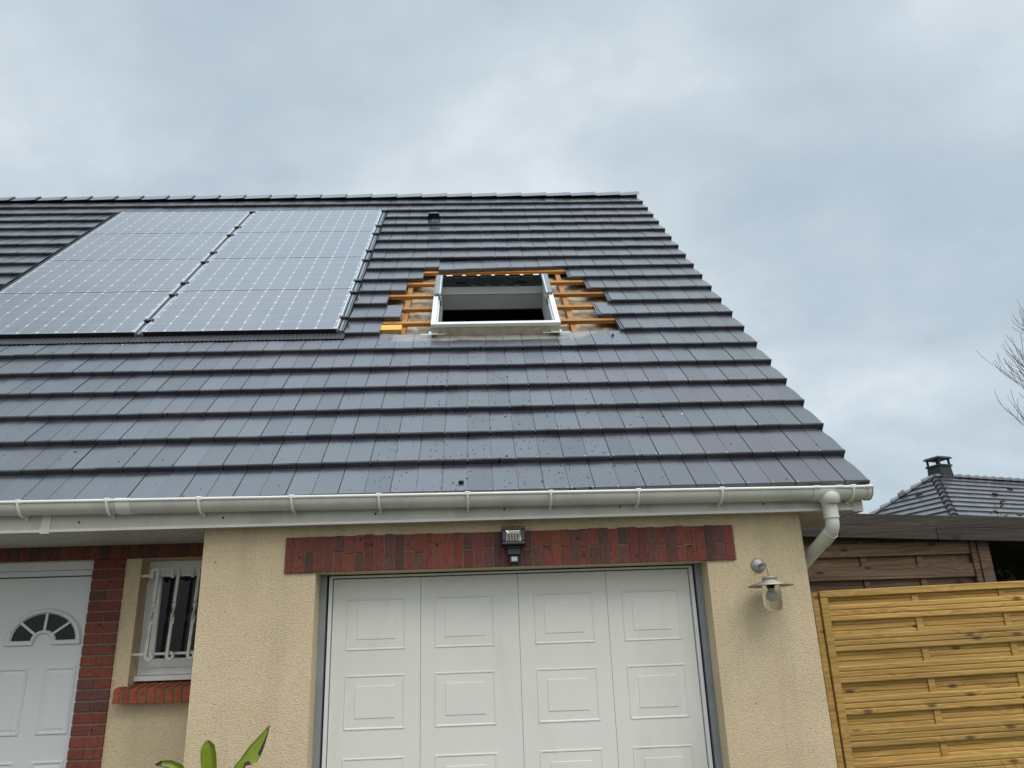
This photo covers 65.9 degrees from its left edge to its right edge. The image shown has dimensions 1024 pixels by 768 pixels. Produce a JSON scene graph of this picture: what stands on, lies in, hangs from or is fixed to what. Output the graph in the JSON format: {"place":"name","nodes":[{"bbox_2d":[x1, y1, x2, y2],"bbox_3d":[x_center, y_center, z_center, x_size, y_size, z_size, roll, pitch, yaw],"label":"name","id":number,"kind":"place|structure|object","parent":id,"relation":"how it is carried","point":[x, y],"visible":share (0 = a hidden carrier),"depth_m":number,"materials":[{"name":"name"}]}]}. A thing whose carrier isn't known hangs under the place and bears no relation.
{"place":"outdoors","nodes":[
{"label":"outdoors","id":0,"kind":"place"},
{"bbox_2d":[0,0,1023,513],"label":"sky","id":1,"kind":"structure","parent":0,"point":[846,177],"materials":[{"name":"grey"}]},
{"bbox_2d":[869,456,1023,516],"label":"neighbour house","id":2,"kind":"structure","parent":0,"point":[941,489],"depth_m":27.12,"materials":[{"name":"grey tile"}]},
{"bbox_2d":[993,559,1015,581],"bbox_3d":[4.409,2.535,6.365,0.832,2.296,0.752,-12,-22,27],"label":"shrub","id":3,"kind":"object","parent":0,"point":[1012,577],"visible":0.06,"depth_m":6.62,"materials":[{"name":"green plant"}]},
{"bbox_2d":[990,500,1023,516],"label":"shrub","id":4,"kind":"object","parent":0,"point":[1017,514],"visible":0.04,"depth_m":8.44,"materials":[{"name":"green plant"}]},
{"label":"driveway","id":5,"kind":"structure","parent":0,"visible":0},
{"bbox_2d":[155,725,269,767],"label":"banana plant","id":6,"kind":"object","parent":5,"relation":"on","point":[250,756],"visible":1,"depth_m":3.52,"materials":[{"name":"green plant"}]},
{"bbox_2d":[811,581,1023,767],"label":"wooden fence","id":7,"kind":"object","parent":5,"relation":"on","point":[930,676],"visible":1,"depth_m":4.79,"materials":[{"name":"yellow wood"}]},
{"label":"ground","id":8,"kind":"structure","parent":0,"visible":0},
{"bbox_2d":[0,191,873,767],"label":"house","id":9,"kind":"structure","parent":8,"relation":"on","point":[232,547],"depth_m":5.03,"materials":[{"name":"grey tile"}]},
{"bbox_2d":[0,561,93,767],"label":"front door","id":10,"kind":"structure","parent":9,"relation":"in","point":[43,619],"depth_m":5.15,"materials":[{"name":"white plastic"}]},
{"bbox_2d":[0,213,119,291],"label":"mounting rail","id":11,"kind":"object","parent":9,"relation":"attached to","point":[31,269],"visible":0.45,"depth_m":9.04,"materials":[{"name":"grey metal"}]},
{"bbox_2d":[112,560,201,703],"bbox_3d":[-2.211,1.623,5.244,0.643,0.908,0.271,-1,-19,-3],"label":"window","id":12,"kind":"structure","parent":9,"relation":"in","point":[173,587],"depth_m":5.27,"materials":[{"name":"white glass"}]},
{"bbox_2d":[135,211,255,336],"bbox_3d":[-3.417,-1.375,8.885,0.083,3.090,2.990,-1,-19,-3],"label":"mounting rail","id":13,"kind":"object","parent":9,"relation":"attached to","point":[162,306],"visible":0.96,"depth_m":8.14,"materials":[{"name":"grey metal"}]},
{"bbox_2d":[0,291,173,338],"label":"solar panel","id":14,"kind":"object","parent":13,"relation":"attached to","point":[76,315],"visible":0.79,"depth_m":7.38,"materials":[{"name":"glass"}]},
{"bbox_2d":[0,259,204,293],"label":"solar panel","id":15,"kind":"object","parent":13,"relation":"attached to","point":[100,276],"visible":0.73,"depth_m":8.32,"materials":[{"name":"grey glass"}]},
{"bbox_2d":[49,232,230,260],"bbox_3d":[-4.329,-1.609,9.308,1.720,1.050,0.048,-1,-63,-3],"label":"solar panel","id":16,"kind":"object","parent":13,"relation":"attached to","point":[162,246],"visible":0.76,"depth_m":9.25,"materials":[{"name":"grey glass"}]},
{"bbox_2d":[90,211,249,233],"bbox_3d":[-4.381,-2.084,10.249,1.720,1.050,0.048,-1,-63,-3],"label":"solar panel","id":17,"kind":"object","parent":13,"relation":"attached to","point":[171,222],"visible":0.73,"depth_m":10.21,"materials":[{"name":"grey glass"}]},
{"bbox_2d":[141,288,351,336],"bbox_3d":[-2.451,-0.695,7.507,1.720,1.050,0.048,-1,-63,-3],"label":"solar panel","id":18,"kind":"object","parent":13,"relation":"attached to","point":[240,312],"visible":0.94,"depth_m":7.40,"materials":[{"name":"grey glass"}]},
{"bbox_2d":[180,257,364,290],"bbox_3d":[-2.504,-1.170,8.448,1.720,1.050,0.048,-1,-63,-3],"label":"solar panel","id":19,"kind":"object","parent":13,"relation":"attached to","point":[275,274],"visible":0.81,"depth_m":8.39,"materials":[{"name":"grey glass"}]},
{"bbox_2d":[211,231,373,258],"bbox_3d":[-2.556,-1.645,9.389,1.720,1.050,0.048,-1,-63,-3],"label":"solar panel","id":20,"kind":"object","parent":13,"relation":"attached to","point":[295,244],"visible":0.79,"depth_m":9.33,"materials":[{"name":"grey glass"}]},
{"bbox_2d":[236,209,382,232],"bbox_3d":[-2.609,-2.120,10.330,1.720,1.050,0.048,-1,-63,-3],"label":"solar panel","id":21,"kind":"object","parent":13,"relation":"attached to","point":[315,221],"visible":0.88,"depth_m":10.28,"materials":[{"name":"grey glass"}]},
{"bbox_2d":[337,210,386,332],"bbox_3d":[-1.644,-1.411,8.966,0.080,3.090,2.990,-1,-19,-3],"label":"mounting rail","id":22,"kind":"object","parent":9,"relation":"attached to","point":[345,317],"visible":0.99,"depth_m":8.36,"materials":[{"name":"grey metal"}]},
{"bbox_2d":[420,274,569,335],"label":"roof window","id":23,"kind":"structure","parent":9,"relation":"in","point":[508,292],"depth_m":8.12,"materials":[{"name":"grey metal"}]},
{"bbox_2d":[501,526,524,565],"bbox_3d":[0.010,0.988,4.831,0.142,0.238,0.100,-1,-19,-3],"label":"floodlight","id":24,"kind":"object","parent":9,"relation":"attached to","point":[513,540],"visible":1,"depth_m":4.81,"materials":[{"name":"black plastic"}]},
{"bbox_2d":[312,564,722,767],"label":"garage door","id":25,"kind":"structure","parent":9,"relation":"in","point":[610,667],"depth_m":4.82,"materials":[{"name":"white metal"}]},
{"bbox_2d":[748,558,793,611],"bbox_3d":[1.539,1.191,4.717,0.266,0.331,0.293,-1,-19,-3],"label":"wall lantern","id":26,"kind":"object","parent":9,"relation":"attached to","point":[770,585],"depth_m":4.65,"materials":[{"name":"grey metal"}]},
{"bbox_2d":[798,512,1023,592],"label":"wooden shed","id":27,"kind":"structure","parent":8,"relation":"on","point":[865,551],"depth_m":6.02,"materials":[{"name":"brown wood"}]},
{"bbox_2d":[985,300,1023,425],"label":"bare tree","id":28,"kind":"object","parent":8,"relation":"on","point":[1020,378],"visible":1,"depth_m":20.48,"materials":[{"name":"brown plant"}]}
]}

